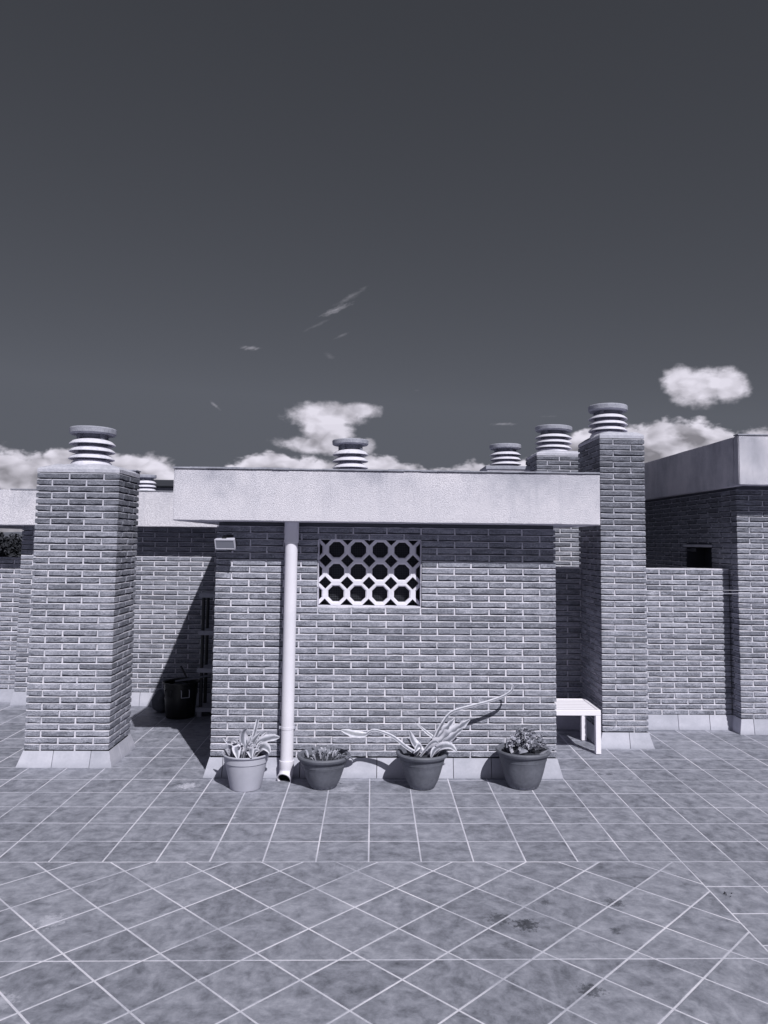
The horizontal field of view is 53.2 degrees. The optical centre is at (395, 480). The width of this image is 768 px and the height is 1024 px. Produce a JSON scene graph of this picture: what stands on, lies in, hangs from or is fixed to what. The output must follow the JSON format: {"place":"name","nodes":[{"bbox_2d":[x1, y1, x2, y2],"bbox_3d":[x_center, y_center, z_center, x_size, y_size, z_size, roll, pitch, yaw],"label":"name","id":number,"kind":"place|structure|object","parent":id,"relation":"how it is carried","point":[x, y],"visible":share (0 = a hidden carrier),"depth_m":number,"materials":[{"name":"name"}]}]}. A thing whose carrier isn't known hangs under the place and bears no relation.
{"place":"outdoors","nodes":[
{"label":"outdoors","id":0,"kind":"place"},
{"bbox_2d":[0,532,21,539],"bbox_3d":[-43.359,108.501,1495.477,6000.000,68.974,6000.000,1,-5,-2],"label":"terrain","id":1,"kind":"structure","parent":0,"point":[8,533],"depth_m":4169.56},
{"bbox_2d":[0,532,23,556],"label":"tree","id":2,"kind":"object","parent":1,"relation":"on","point":[9,547],"visible":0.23,"depth_m":24.41,"materials":[{"name":"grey plant"}]},
{"bbox_2d":[152,689,164,712],"bbox_3d":[-2.795,2.626,9.168,0.208,0.257,0.205,-2,-5,27],"label":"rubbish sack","id":3,"kind":"object","parent":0,"point":[158,702],"visible":0.65,"depth_m":9.09,"materials":[{"name":"grey plastic"}]},
{"bbox_2d":[152,480,173,490],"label":"distant building","id":4,"kind":"structure","parent":0,"point":[164,485],"depth_m":21.54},
{"bbox_2d":[0,703,767,1023],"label":"terrace floor","id":5,"kind":"structure","parent":0,"point":[153,876],"depth_m":4.52,"materials":[{"name":"tile"}]},
{"bbox_2d":[0,557,22,702],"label":"parapet wall","id":6,"kind":"structure","parent":5,"relation":"on","point":[10,578],"depth_m":9.68,"materials":[{"name":"brick"}]},
{"bbox_2d":[15,464,140,767],"bbox_3d":[-2.965,1.220,7.333,0.852,2.766,0.711,1,-5,-2],"label":"brick chimney","id":7,"kind":"object","parent":5,"relation":"on","point":[79,681],"visible":1,"depth_m":7.05,"materials":[{"name":"brick"}]},
{"bbox_2d":[68,425,116,472],"bbox_3d":[-2.944,-0.296,7.457,0.433,0.427,0.433,4,-7,-32],"label":"chimney cowl","id":8,"kind":"object","parent":7,"relation":"on","point":[92,444],"visible":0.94,"depth_m":7.33,"materials":[{"name":"metal"}]},
{"bbox_2d":[0,488,218,706],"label":"building","id":9,"kind":"structure","parent":5,"relation":"on","point":[176,566],"depth_m":9.56,"materials":[{"name":"brick"}]},
{"bbox_2d":[137,474,156,490],"bbox_3d":[-5.013,0.105,15.400,0.426,0.447,0.426,-2,-4,22],"label":"chimney cowl","id":10,"kind":"object","parent":9,"relation":"on","point":[146,481],"visible":0.61,"depth_m":15.27,"materials":[{"name":"metal"}]},
{"bbox_2d":[162,678,198,718],"bbox_3d":[-2.501,2.536,8.939,0.428,0.402,0.428,1,-5,-2],"label":"rubbish bin","id":11,"kind":"object","parent":5,"relation":"on","point":[180,699],"visible":0.94,"depth_m":8.79,"materials":[{"name":"black plastic"}]},
{"bbox_2d":[180,665,189,683],"bbox_3d":[-2.447,2.275,8.957,0.156,0.225,0.024,-1,-5,19],"label":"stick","id":12,"kind":"object","parent":11,"relation":"in","point":[182,669],"visible":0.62,"depth_m":8.96,"materials":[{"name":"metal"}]},
{"bbox_2d":[175,674,208,681],"bbox_3d":[-2.357,2.296,8.908,0.384,0.071,0.052,2,-5,-20],"label":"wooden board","id":13,"kind":"object","parent":11,"relation":"on","point":[191,678],"visible":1,"depth_m":8.89,"materials":[{"name":"wood"}]},
{"bbox_2d":[195,592,215,716],"bbox_3d":[-2.004,2.045,9.113,0.620,1.422,0.320,1,-5,-2],"label":"shelf unit","id":14,"kind":"object","parent":5,"relation":"on","point":[205,668],"visible":0.45,"depth_m":9.00,"materials":[{"name":"metal"}]},
{"bbox_2d":[222,748,270,791],"bbox_3d":[-1.244,2.405,6.396,0.402,0.289,0.402,1,-5,-5],"label":"flower pot","id":15,"kind":"object","parent":5,"relation":"on","point":[245,774],"visible":0.72,"depth_m":6.26,"materials":[{"name":"ceramic"}]},
{"bbox_2d":[223,719,279,757],"bbox_3d":[-1.228,2.154,6.361,0.428,0.295,0.341,-3,-6,39],"label":"agave plant","id":16,"kind":"object","parent":15,"relation":"on","point":[246,746],"visible":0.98,"depth_m":6.35,"materials":[{"name":"grey plant"}]},
{"bbox_2d":[297,747,350,789],"bbox_3d":[-0.601,2.426,6.438,0.452,0.267,0.452,0,-5,3],"label":"flower pot","id":17,"kind":"object","parent":5,"relation":"on","point":[320,774],"visible":0.91,"depth_m":6.31,"materials":[{"name":"ceramic"}]},
{"bbox_2d":[306,744,353,761],"bbox_3d":[-0.551,2.288,6.445,0.424,0.104,0.326,1,-5,-2],"label":"withered plant","id":18,"kind":"object","parent":17,"relation":"on","point":[324,753],"visible":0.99,"depth_m":6.43,"materials":[{"name":"grey plant"}]},
{"bbox_2d":[173,466,599,778],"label":"brick building","id":19,"kind":"structure","parent":5,"relation":"on","point":[426,599],"depth_m":6.79,"materials":[{"name":"brick"}]},
{"bbox_2d":[214,535,236,550],"bbox_3d":[-1.468,0.543,6.704,0.178,0.145,0.175,0,-5,5],"label":"floodlight","id":20,"kind":"object","parent":19,"relation":"attached to","point":[225,542],"visible":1,"depth_m":6.64,"materials":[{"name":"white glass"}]},
{"bbox_2d":[277,522,298,781],"bbox_3d":[-0.926,1.487,6.684,0.150,2.249,0.182,1,-5,-2],"label":"downpipe","id":21,"kind":"object","parent":19,"relation":"attached to","point":[287,727],"visible":0.97,"depth_m":6.64,"materials":[{"name":"white plastic"}]},
{"bbox_2d":[332,438,368,468],"bbox_3d":[-0.571,-0.272,9.760,0.463,0.492,0.463,3,-6,-36],"label":"chimney cowl","id":22,"kind":"object","parent":19,"relation":"on","point":[350,453],"visible":0.85,"depth_m":9.62,"materials":[{"name":"metal"}]},
{"bbox_2d":[317,539,421,607],"bbox_3d":[-0.235,0.838,7.074,0.964,0.800,0.436,1,-5,-2],"label":"window","id":23,"kind":"structure","parent":19,"relation":"in","point":[353,573],"depth_m":7.01,"materials":[{"name":"white concrete"}]},
{"bbox_2d":[480,465,530,471],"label":"roof vent plinth","id":24,"kind":"structure","parent":19,"relation":"on","point":[506,468],"depth_m":10.58,"materials":[{"name":"concrete"}]},
{"bbox_2d":[489,443,520,465],"bbox_3d":[1.565,-0.310,10.910,0.450,0.407,0.450,0,-5,0],"label":"chimney cowl","id":25,"kind":"object","parent":24,"relation":"on","point":[505,454],"visible":0.81,"depth_m":10.77,"materials":[{"name":"metal"}]},
{"bbox_2d":[396,745,448,789],"bbox_3d":[0.227,2.426,6.463,0.444,0.291,0.444,-2,-5,27],"label":"flower pot","id":26,"kind":"object","parent":5,"relation":"on","point":[423,772],"visible":0.8,"depth_m":6.33,"materials":[{"name":"ceramic"}]},
{"bbox_2d":[340,684,513,757],"bbox_3d":[0.284,2.033,6.476,1.486,0.593,0.275,1,-5,-2],"label":"agave plant","id":27,"kind":"object","parent":26,"relation":"on","point":[444,736],"visible":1,"depth_m":6.46,"materials":[{"name":"grey plant"}]},
{"bbox_2d":[495,742,550,789],"bbox_3d":[1.085,2.431,6.517,0.466,0.309,0.466,-1,-5,18],"label":"flower pot","id":28,"kind":"object","parent":5,"relation":"on","point":[523,771],"visible":0.84,"depth_m":6.37,"materials":[{"name":"ceramic"}]},
{"bbox_2d":[506,727,552,754],"bbox_3d":[1.132,2.217,6.538,0.383,0.231,0.274,1,-5,-2],"label":"succulent plant","id":29,"kind":"object","parent":28,"relation":"on","point":[513,740],"visible":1,"depth_m":6.50,"materials":[{"name":"grey plant"}]},
{"bbox_2d":[526,450,580,566],"bbox_3d":[2.226,1.252,10.427,0.854,3.310,0.842,1,-5,-2],"label":"brick chimney","id":30,"kind":"object","parent":5,"relation":"on","point":[566,542],"visible":0.09,"depth_m":10.16,"materials":[{"name":"brick"}]},
{"bbox_2d":[535,424,571,455],"bbox_3d":[2.176,-0.531,10.564,0.507,0.427,0.506,4,-5,-24],"label":"chimney cowl","id":31,"kind":"object","parent":30,"relation":"on","point":[553,437],"visible":0.86,"depth_m":10.41,"materials":[{"name":"metal"}]},
{"bbox_2d":[555,698,600,753],"bbox_3d":[1.724,2.482,7.796,0.570,0.421,0.570,1,-5,-2],"label":"bench","id":32,"kind":"object","parent":5,"relation":"on","point":[582,708],"visible":0.52,"depth_m":7.59,"materials":[{"name":"white paint"}]},
{"bbox_2d":[578,432,654,748],"bbox_3d":[2.339,1.120,8.318,0.564,3.240,0.941,1,-5,-2],"label":"brick chimney","id":33,"kind":"object","parent":5,"relation":"on","point":[614,656],"visible":0.91,"depth_m":7.93,"materials":[{"name":"brick"}]},
{"bbox_2d":[588,403,627,442],"bbox_3d":[2.335,-0.622,8.430,0.426,0.402,0.426,4,-7,-28],"label":"chimney cowl","id":34,"kind":"object","parent":33,"relation":"on","point":[607,417],"visible":0.81,"depth_m":8.31,"materials":[{"name":"metal"}]},
{"bbox_2d":[554,567,732,729],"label":"brick wall","id":35,"kind":"structure","parent":5,"relation":"on","point":[688,659],"depth_m":8.63,"materials":[{"name":"brick"}]},
{"bbox_2d":[0,0,767,531],"label":"sky","id":36,"kind":"structure","parent":0,"point":[434,234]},
{"bbox_2d":[643,434,767,734],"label":"brick building","id":37,"kind":"structure","parent":0,"point":[706,506],"depth_m":8.62,"materials":[{"name":"brick"}]}
]}

